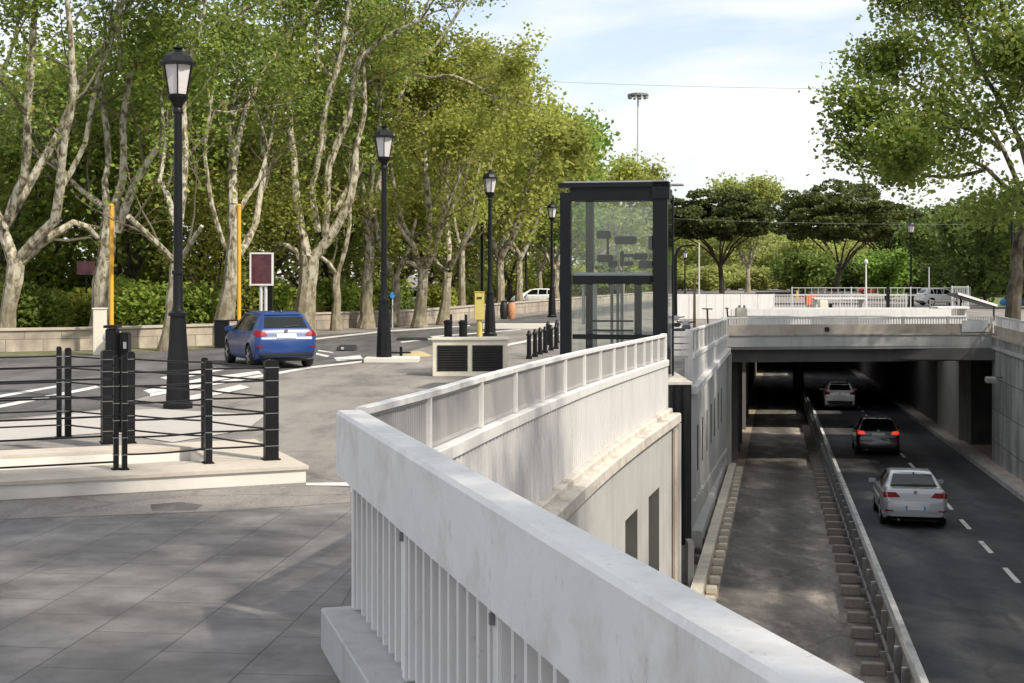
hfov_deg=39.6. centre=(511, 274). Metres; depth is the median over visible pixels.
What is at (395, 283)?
plane tree
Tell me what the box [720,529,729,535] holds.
edge block
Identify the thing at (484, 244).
plane tree
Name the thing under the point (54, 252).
park tree
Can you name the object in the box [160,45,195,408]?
street lamp
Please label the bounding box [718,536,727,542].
edge block
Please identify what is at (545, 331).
bollard
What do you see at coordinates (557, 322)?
bollard
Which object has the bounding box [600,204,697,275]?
park tree
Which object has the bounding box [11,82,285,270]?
park tree
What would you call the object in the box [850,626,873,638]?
footing block
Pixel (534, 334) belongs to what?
bollard
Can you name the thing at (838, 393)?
white car
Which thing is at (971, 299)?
dark awning
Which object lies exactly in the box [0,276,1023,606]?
ground
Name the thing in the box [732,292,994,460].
tunnel
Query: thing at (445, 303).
plane tree
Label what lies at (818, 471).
footing block
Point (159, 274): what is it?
shrub
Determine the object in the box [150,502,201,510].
pavement repair patch
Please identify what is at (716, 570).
edge block
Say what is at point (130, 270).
park tree
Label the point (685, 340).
slatted barrier
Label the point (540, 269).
plane tree
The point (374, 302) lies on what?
shrub
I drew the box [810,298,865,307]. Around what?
white table
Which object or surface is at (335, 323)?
plane tree
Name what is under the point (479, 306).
yellow box
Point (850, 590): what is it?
footing block
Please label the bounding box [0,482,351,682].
pavement
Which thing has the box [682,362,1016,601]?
underpass ground
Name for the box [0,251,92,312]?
shrub
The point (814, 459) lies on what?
footing block
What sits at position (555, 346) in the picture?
bollard
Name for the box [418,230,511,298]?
park tree
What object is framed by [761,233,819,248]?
distant tree
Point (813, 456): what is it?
footing block
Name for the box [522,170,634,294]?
park tree
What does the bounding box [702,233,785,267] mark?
distant tree
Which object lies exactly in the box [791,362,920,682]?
guard rail
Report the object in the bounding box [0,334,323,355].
verge ground
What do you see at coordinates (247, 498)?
plaza apron ground
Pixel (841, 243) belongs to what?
distant tree
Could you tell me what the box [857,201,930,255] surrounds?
umbrella pine
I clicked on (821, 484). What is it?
footing block
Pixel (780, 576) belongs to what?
side carriageway road
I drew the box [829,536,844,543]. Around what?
footing block
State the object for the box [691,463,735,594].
edging kerb
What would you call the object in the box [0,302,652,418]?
road
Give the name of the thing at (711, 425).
retaining wall
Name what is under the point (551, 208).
street lamp
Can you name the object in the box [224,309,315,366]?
blue car
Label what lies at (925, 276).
shrub
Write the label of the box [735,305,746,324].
pillar block
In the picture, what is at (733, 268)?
shrub
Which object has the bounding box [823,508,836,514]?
footing block
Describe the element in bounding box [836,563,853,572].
footing block
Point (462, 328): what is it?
stout bollard
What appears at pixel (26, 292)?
shrub
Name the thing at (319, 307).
shrub
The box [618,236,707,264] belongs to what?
distant tree
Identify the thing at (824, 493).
footing block
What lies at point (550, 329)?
bollard
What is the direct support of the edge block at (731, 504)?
on the underpass ground at (985, 449)
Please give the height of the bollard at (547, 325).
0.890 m
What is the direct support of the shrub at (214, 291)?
on the park ground at (573, 295)
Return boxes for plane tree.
[0,0,170,327]
[0,0,305,326]
[55,0,270,350]
[112,0,381,322]
[220,0,506,335]
[297,73,397,330]
[309,161,497,326]
[324,0,578,328]
[340,1,535,324]
[346,18,513,327]
[391,39,541,305]
[436,202,521,283]
[441,82,607,302]
[472,115,613,301]
[515,103,620,298]
[521,207,578,287]
[540,148,670,271]
[584,153,677,293]
[705,170,785,291]
[798,0,1023,319]
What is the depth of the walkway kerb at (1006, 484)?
57.68 m
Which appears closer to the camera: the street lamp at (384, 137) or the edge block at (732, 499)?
the edge block at (732, 499)
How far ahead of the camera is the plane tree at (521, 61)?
67.44 m
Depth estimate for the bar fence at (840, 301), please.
83.99 m
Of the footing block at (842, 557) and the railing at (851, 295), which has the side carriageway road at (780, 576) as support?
the footing block at (842, 557)
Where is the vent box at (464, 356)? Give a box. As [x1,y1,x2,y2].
[431,337,508,375]
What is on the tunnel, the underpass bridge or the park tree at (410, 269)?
the underpass bridge
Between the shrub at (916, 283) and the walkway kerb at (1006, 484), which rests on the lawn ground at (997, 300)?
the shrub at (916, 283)
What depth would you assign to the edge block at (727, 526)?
36.44 m
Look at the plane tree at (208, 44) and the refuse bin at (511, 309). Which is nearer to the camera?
the plane tree at (208, 44)
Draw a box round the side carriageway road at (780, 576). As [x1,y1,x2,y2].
[717,362,893,682]
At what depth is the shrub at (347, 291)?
77.15 m
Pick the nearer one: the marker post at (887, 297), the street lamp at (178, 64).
the street lamp at (178, 64)
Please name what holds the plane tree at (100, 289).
on the park ground at (573, 295)
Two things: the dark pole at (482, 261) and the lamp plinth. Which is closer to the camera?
the lamp plinth
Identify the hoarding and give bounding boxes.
[677,294,773,318]
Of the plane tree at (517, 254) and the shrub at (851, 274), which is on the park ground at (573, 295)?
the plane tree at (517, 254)
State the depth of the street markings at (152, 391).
35.20 m
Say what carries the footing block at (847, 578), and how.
on the side carriageway road at (780, 576)
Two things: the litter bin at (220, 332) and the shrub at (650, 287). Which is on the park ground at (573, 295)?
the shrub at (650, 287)
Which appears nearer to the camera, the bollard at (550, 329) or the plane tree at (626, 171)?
the bollard at (550, 329)
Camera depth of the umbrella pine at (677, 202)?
202.30 m
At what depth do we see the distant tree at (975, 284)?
118.96 m
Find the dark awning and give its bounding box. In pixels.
[947,292,997,320]
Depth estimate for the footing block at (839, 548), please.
32.85 m
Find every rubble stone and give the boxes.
[694,546,702,554]
[694,554,700,564]
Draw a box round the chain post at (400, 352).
[391,347,410,355]
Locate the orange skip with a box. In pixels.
[805,294,816,307]
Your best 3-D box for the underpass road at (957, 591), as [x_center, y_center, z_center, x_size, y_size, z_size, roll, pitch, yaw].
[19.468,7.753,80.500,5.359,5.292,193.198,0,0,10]
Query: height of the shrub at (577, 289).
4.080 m
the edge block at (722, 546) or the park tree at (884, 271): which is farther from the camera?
the park tree at (884, 271)
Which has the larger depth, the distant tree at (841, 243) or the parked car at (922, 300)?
the distant tree at (841, 243)
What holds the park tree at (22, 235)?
on the park ground at (573, 295)
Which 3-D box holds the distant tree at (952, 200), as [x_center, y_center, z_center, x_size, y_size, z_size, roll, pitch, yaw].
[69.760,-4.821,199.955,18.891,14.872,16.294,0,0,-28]
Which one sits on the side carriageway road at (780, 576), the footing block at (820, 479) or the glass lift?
the footing block at (820, 479)
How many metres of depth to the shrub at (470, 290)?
97.39 m
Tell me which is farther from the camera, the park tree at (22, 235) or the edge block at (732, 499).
the park tree at (22, 235)
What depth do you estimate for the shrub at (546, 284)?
172.18 m
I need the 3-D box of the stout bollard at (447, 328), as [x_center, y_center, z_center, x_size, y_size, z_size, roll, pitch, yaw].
[-2.600,2.100,57.769,0.367,1.000,0.367,0,0,0]
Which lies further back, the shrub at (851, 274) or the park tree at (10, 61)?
the shrub at (851, 274)
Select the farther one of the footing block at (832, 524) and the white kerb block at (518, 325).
the white kerb block at (518, 325)
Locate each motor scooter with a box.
[674,316,684,327]
[674,320,695,349]
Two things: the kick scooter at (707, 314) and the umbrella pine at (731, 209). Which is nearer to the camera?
the kick scooter at (707, 314)
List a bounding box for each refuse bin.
[500,300,507,318]
[508,300,515,318]
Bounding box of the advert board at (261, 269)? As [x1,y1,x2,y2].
[250,252,273,310]
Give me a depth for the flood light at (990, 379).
49.81 m
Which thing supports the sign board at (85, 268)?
on the park ground at (573, 295)
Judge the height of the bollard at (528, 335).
0.890 m
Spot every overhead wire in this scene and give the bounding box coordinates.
[464,77,971,88]
[584,214,844,223]
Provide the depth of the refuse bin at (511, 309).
83.81 m
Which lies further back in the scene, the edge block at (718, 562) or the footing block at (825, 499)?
the footing block at (825, 499)
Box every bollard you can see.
[443,314,452,336]
[458,315,467,336]
[526,330,531,358]
[532,329,537,356]
[537,327,542,354]
[542,326,547,352]
[546,321,549,344]
[548,325,553,350]
[553,324,558,348]
[555,320,559,342]
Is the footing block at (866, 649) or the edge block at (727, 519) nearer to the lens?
the footing block at (866, 649)
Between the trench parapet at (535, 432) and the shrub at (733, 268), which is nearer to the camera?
the trench parapet at (535, 432)
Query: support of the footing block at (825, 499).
on the side carriageway road at (780, 576)
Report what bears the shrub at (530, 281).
on the park ground at (573, 295)
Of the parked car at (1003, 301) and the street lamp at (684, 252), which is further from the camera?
the parked car at (1003, 301)
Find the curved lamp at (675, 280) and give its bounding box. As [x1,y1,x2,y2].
[674,244,695,315]
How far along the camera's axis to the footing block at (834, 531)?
35.33 m
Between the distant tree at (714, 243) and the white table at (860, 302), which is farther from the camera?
the distant tree at (714, 243)
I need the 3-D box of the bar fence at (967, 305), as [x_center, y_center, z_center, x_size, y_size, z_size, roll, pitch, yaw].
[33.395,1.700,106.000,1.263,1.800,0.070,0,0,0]
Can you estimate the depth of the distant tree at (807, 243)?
265.71 m
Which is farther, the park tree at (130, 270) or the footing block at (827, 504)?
the park tree at (130, 270)
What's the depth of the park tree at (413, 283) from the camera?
110.98 m
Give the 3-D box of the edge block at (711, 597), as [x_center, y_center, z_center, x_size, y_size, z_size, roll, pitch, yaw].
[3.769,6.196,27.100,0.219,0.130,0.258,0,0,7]
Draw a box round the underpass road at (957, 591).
[804,362,1023,682]
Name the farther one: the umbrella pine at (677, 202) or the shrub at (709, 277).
the shrub at (709, 277)
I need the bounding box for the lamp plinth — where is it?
[364,356,419,362]
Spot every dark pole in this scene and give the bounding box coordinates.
[481,222,484,303]
[524,252,526,291]
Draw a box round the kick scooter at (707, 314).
[702,308,711,323]
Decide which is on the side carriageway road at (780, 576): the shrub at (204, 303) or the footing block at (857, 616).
the footing block at (857, 616)
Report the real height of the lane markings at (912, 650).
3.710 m
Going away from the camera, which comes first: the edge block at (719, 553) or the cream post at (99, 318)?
the edge block at (719, 553)
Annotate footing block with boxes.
[809,455,818,459]
[810,458,819,462]
[811,462,821,466]
[813,465,822,469]
[813,469,823,473]
[814,473,824,478]
[815,477,825,482]
[816,482,828,486]
[817,486,829,491]
[818,491,830,497]
[820,496,832,502]
[820,502,833,508]
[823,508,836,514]
[824,514,838,521]
[825,521,839,528]
[827,528,842,535]
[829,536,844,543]
[832,544,848,552]
[834,553,851,562]
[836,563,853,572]
[839,573,857,583]
[841,585,860,595]
[844,597,864,608]
[847,611,868,622]
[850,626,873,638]
[854,642,878,655]
[860,661,885,675]
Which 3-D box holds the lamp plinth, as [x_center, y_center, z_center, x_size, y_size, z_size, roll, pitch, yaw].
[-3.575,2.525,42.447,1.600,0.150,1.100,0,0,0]
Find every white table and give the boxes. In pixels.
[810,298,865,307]
[931,306,969,315]
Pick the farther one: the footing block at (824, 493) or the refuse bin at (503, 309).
the refuse bin at (503, 309)
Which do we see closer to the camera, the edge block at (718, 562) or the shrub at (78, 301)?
the edge block at (718, 562)
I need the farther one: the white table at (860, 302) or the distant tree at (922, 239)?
the distant tree at (922, 239)
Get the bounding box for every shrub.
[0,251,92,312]
[0,281,44,327]
[1,286,76,327]
[36,286,91,326]
[64,271,144,318]
[86,274,167,325]
[135,254,217,287]
[142,280,220,323]
[186,287,244,318]
[215,271,297,317]
[255,283,325,311]
[316,275,360,311]
[323,283,378,310]
[358,275,415,310]
[414,282,468,307]
[434,265,494,286]
[455,282,487,304]
[473,267,537,296]
[507,254,576,291]
[572,264,603,295]
[594,259,651,294]
[642,270,652,290]
[677,263,703,289]
[677,265,735,290]
[713,264,745,289]
[731,265,785,290]
[780,261,843,290]
[822,263,860,290]
[840,254,868,290]
[903,255,941,293]
[919,252,950,287]
[963,252,1010,295]
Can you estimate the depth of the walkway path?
59.30 m
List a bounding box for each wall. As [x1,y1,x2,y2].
[0,292,652,351]
[536,408,680,582]
[691,348,731,547]
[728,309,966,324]
[990,325,1023,481]
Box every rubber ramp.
[336,345,357,350]
[396,337,427,340]
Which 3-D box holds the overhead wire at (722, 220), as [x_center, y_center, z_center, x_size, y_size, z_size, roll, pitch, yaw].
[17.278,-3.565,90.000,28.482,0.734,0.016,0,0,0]
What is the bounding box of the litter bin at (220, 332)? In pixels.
[213,319,238,346]
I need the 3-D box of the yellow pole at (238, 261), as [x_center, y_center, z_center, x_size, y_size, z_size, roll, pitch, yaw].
[-9.887,0.011,51.500,0.260,5.179,0.247,0,0,0]
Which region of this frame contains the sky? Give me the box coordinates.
[0,0,1023,275]
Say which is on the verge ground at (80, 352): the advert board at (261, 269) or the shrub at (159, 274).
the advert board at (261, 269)
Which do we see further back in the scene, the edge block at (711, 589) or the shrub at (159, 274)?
the shrub at (159, 274)
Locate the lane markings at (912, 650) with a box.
[804,386,1020,682]
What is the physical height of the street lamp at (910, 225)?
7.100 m
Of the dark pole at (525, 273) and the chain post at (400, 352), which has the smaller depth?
the chain post at (400, 352)
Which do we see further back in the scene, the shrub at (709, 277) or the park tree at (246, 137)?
the shrub at (709, 277)
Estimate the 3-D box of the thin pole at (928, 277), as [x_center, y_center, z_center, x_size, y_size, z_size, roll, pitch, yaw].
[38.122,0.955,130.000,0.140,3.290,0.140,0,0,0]
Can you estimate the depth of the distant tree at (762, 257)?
273.25 m
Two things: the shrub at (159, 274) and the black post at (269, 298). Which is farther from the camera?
the shrub at (159, 274)
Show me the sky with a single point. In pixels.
(773, 48)
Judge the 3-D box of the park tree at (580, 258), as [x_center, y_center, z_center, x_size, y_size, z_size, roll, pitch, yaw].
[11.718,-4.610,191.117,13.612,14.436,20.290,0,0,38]
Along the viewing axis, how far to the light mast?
234.82 m
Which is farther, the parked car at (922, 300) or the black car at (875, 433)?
the parked car at (922, 300)
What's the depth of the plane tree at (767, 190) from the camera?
211.88 m
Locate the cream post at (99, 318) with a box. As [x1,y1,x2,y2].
[92,308,107,354]
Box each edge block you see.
[705,595,715,601]
[706,585,716,593]
[709,575,719,583]
[712,566,722,574]
[713,558,723,565]
[715,550,724,557]
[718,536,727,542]
[718,543,727,549]
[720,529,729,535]
[722,523,731,529]
[723,517,731,522]
[725,512,732,517]
[727,507,734,512]
[728,502,735,506]
[729,497,736,501]
[731,492,737,497]
[732,488,738,493]
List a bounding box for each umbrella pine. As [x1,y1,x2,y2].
[627,197,703,241]
[674,187,776,293]
[766,178,908,291]
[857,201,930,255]
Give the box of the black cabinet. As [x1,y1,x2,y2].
[103,325,130,432]
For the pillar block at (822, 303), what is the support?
on the ground at (312, 400)
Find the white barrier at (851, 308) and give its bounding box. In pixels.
[772,308,933,308]
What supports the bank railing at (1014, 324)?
on the retaining wall at (1007, 345)
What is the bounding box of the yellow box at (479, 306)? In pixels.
[474,291,484,336]
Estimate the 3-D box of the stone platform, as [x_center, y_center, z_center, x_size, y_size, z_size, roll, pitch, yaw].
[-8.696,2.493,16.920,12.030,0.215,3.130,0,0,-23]
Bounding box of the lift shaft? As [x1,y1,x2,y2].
[668,372,693,586]
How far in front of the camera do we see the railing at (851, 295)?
111.98 m
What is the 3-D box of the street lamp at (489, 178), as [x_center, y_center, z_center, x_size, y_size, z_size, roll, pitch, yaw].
[-0.938,-0.950,60.610,0.684,7.100,0.684,0,0,-17]
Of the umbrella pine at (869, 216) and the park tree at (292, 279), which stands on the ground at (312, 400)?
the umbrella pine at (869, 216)
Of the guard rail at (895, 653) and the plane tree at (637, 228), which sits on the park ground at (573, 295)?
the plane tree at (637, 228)
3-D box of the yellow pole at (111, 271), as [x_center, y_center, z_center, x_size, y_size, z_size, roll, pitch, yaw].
[-13.378,0.108,47.500,0.260,4.985,0.247,0,0,0]
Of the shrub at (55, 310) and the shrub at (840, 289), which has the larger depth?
the shrub at (840, 289)
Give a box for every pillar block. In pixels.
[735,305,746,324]
[818,300,827,307]
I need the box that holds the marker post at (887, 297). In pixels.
[886,287,889,307]
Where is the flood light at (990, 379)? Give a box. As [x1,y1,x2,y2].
[985,376,1001,382]
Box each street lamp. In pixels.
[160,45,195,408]
[372,124,395,356]
[481,169,498,335]
[546,202,557,317]
[682,249,687,293]
[907,221,914,306]
[1010,205,1015,246]
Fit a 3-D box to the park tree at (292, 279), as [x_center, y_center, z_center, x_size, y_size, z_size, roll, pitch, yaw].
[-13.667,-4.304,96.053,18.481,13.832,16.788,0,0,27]
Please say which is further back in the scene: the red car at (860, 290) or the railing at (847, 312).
the red car at (860, 290)
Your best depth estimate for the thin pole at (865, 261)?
104.96 m
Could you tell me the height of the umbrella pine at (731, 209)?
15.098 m
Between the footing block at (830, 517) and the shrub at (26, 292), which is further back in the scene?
the shrub at (26, 292)
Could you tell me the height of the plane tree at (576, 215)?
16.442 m
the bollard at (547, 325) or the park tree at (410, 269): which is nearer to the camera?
the bollard at (547, 325)
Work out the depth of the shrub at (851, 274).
224.06 m
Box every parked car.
[511,288,548,300]
[915,288,965,305]
[1000,297,1023,305]
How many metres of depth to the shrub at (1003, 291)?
170.85 m
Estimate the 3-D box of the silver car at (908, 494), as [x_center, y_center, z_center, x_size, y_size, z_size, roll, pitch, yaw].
[10.751,5.877,38.612,2.001,1.392,4.353,0,-2,10]
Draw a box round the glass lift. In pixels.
[558,180,683,379]
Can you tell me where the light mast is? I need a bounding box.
[627,92,648,260]
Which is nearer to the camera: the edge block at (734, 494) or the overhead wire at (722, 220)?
the edge block at (734, 494)
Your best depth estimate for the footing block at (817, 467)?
50.22 m
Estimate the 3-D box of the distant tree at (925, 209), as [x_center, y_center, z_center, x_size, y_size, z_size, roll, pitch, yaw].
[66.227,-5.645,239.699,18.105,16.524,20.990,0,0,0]
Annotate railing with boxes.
[0,346,280,469]
[791,287,970,307]
[995,316,1023,331]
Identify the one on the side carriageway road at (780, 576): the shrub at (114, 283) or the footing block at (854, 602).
the footing block at (854, 602)
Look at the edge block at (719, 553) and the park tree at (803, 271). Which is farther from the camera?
the park tree at (803, 271)
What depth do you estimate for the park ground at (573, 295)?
189.24 m
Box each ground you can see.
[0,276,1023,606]
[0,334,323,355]
[0,484,349,518]
[56,287,652,303]
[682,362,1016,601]
[760,283,1005,305]
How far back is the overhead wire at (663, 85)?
70.00 m
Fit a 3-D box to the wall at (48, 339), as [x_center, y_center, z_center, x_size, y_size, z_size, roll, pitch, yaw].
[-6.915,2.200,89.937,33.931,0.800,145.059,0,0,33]
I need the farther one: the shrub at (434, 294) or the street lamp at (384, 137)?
the shrub at (434, 294)
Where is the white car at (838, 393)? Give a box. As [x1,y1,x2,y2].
[819,380,855,409]
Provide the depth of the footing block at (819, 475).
47.73 m
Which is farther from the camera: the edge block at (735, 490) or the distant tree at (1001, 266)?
the distant tree at (1001, 266)
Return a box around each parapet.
[321,410,863,682]
[351,333,668,503]
[686,319,728,388]
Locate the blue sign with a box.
[389,292,394,327]
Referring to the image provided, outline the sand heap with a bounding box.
[402,351,431,356]
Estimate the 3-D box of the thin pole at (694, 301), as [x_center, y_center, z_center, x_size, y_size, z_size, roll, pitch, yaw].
[8.085,1.355,63.000,0.140,2.490,0.140,0,0,0]
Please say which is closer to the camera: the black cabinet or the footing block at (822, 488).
the black cabinet
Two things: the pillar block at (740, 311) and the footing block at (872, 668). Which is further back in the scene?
the pillar block at (740, 311)
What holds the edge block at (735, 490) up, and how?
on the underpass ground at (985, 449)
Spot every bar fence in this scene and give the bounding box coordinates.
[774,294,906,307]
[929,299,958,315]
[951,286,968,309]
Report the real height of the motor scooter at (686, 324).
1.095 m
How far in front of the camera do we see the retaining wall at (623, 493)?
23.78 m
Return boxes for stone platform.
[0,439,308,499]
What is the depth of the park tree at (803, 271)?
170.38 m
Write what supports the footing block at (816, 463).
on the side carriageway road at (780, 576)
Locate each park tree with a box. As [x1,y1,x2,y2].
[0,24,191,288]
[0,44,58,274]
[0,56,157,286]
[0,86,226,283]
[1,1,282,288]
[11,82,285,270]
[31,94,315,287]
[85,4,431,306]
[112,137,352,314]
[171,104,324,274]
[246,103,432,288]
[268,150,421,287]
[280,93,534,309]
[283,136,420,287]
[311,168,462,291]
[392,234,483,285]
[393,148,560,287]
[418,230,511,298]
[469,235,574,301]
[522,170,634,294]
[572,203,650,293]
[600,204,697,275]
[763,244,837,296]
[853,242,919,299]
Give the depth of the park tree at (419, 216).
85.92 m
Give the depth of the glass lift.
29.98 m
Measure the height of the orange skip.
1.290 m
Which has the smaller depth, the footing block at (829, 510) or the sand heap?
the footing block at (829, 510)
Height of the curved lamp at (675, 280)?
3.994 m
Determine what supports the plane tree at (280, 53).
on the park ground at (573, 295)
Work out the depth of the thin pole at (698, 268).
109.96 m
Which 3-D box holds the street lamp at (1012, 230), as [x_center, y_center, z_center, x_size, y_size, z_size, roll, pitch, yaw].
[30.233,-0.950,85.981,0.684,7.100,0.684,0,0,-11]
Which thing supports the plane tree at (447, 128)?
on the ground at (312, 400)
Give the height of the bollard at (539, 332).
0.890 m
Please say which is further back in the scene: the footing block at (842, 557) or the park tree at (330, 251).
the park tree at (330, 251)
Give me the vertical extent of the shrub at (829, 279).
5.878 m
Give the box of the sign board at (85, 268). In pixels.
[77,261,94,313]
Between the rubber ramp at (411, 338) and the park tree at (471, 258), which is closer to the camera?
the rubber ramp at (411, 338)
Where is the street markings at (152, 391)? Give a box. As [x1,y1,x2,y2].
[0,325,559,485]
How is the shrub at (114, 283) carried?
on the park ground at (573, 295)
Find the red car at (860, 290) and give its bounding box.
[857,287,883,294]
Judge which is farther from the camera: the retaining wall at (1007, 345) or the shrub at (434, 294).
the shrub at (434, 294)
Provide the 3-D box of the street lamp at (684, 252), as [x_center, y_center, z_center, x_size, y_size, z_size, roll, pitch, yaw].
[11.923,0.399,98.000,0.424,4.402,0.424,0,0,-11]
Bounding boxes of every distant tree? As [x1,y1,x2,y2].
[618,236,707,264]
[675,235,761,267]
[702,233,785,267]
[730,235,798,280]
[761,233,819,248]
[775,236,878,264]
[832,239,861,259]
[865,195,955,256]
[891,217,1009,295]
[922,199,1010,301]
[939,195,964,215]
[947,179,1023,300]
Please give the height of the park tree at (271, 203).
8.328 m
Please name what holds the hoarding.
on the ground at (312, 400)
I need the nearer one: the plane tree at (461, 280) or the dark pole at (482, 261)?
the plane tree at (461, 280)
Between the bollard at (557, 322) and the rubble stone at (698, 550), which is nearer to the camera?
the rubble stone at (698, 550)
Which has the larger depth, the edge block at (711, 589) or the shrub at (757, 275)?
the shrub at (757, 275)
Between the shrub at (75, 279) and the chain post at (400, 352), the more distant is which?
the shrub at (75, 279)
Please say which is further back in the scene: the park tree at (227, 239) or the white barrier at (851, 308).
the park tree at (227, 239)
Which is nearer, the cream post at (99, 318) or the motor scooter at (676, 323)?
the cream post at (99, 318)
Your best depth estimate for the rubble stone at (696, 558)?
31.37 m
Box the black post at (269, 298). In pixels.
[267,286,272,310]
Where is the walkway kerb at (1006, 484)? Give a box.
[838,362,1023,501]
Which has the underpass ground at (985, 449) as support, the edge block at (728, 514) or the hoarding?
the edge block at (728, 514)
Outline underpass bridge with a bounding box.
[721,316,994,361]
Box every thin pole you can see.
[693,277,695,327]
[698,243,699,293]
[864,259,867,307]
[928,268,929,287]
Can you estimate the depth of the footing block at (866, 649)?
22.93 m
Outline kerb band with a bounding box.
[0,409,262,441]
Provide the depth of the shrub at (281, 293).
63.39 m
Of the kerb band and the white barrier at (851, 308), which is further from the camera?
the white barrier at (851, 308)
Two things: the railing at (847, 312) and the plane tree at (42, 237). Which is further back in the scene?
the railing at (847, 312)
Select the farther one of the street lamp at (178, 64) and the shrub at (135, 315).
the shrub at (135, 315)
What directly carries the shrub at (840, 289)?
on the ground at (312, 400)
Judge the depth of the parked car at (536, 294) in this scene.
119.21 m
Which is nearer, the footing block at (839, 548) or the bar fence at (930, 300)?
the footing block at (839, 548)
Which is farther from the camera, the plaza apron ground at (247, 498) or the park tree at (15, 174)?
the park tree at (15, 174)
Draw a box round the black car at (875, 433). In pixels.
[849,416,899,454]
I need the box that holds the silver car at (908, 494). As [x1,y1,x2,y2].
[868,467,947,524]
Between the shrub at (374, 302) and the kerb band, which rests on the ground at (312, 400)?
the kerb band
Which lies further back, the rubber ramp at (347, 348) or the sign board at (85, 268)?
the sign board at (85, 268)
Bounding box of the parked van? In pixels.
[405,288,430,308]
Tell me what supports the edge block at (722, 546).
on the underpass ground at (985, 449)
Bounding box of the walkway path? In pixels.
[842,362,1023,491]
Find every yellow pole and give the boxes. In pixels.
[109,204,113,324]
[237,204,240,319]
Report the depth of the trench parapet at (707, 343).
38.72 m
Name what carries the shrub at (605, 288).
on the park ground at (573, 295)
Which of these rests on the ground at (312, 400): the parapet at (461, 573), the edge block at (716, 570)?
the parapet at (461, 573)
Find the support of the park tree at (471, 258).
on the park ground at (573, 295)
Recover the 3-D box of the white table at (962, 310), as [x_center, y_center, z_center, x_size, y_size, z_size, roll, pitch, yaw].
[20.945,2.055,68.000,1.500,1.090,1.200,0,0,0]
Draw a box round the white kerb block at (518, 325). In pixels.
[482,323,554,328]
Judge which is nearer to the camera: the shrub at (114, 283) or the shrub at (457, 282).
the shrub at (114, 283)
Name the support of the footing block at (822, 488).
on the side carriageway road at (780, 576)
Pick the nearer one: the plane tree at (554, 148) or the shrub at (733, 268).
the plane tree at (554, 148)
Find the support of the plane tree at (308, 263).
on the ground at (312, 400)
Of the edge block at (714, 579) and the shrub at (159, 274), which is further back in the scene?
the shrub at (159, 274)
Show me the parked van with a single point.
(414, 294)
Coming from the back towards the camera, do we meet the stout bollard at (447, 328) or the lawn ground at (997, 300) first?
the lawn ground at (997, 300)
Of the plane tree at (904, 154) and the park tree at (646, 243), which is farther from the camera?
the park tree at (646, 243)
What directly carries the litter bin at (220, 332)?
on the road at (366, 344)
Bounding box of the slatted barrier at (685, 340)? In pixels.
[674,330,688,378]
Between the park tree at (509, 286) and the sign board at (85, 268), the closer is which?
the sign board at (85, 268)
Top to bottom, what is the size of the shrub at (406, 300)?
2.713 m
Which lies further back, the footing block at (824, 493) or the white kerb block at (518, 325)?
the white kerb block at (518, 325)
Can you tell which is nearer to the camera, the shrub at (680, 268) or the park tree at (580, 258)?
the park tree at (580, 258)
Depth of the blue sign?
69.57 m
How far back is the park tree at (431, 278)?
149.73 m
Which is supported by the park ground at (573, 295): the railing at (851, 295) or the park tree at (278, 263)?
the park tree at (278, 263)
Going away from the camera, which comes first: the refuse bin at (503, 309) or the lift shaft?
the lift shaft
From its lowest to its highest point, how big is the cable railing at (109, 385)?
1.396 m
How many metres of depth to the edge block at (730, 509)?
39.58 m
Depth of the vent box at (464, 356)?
36.41 m
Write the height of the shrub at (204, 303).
2.487 m

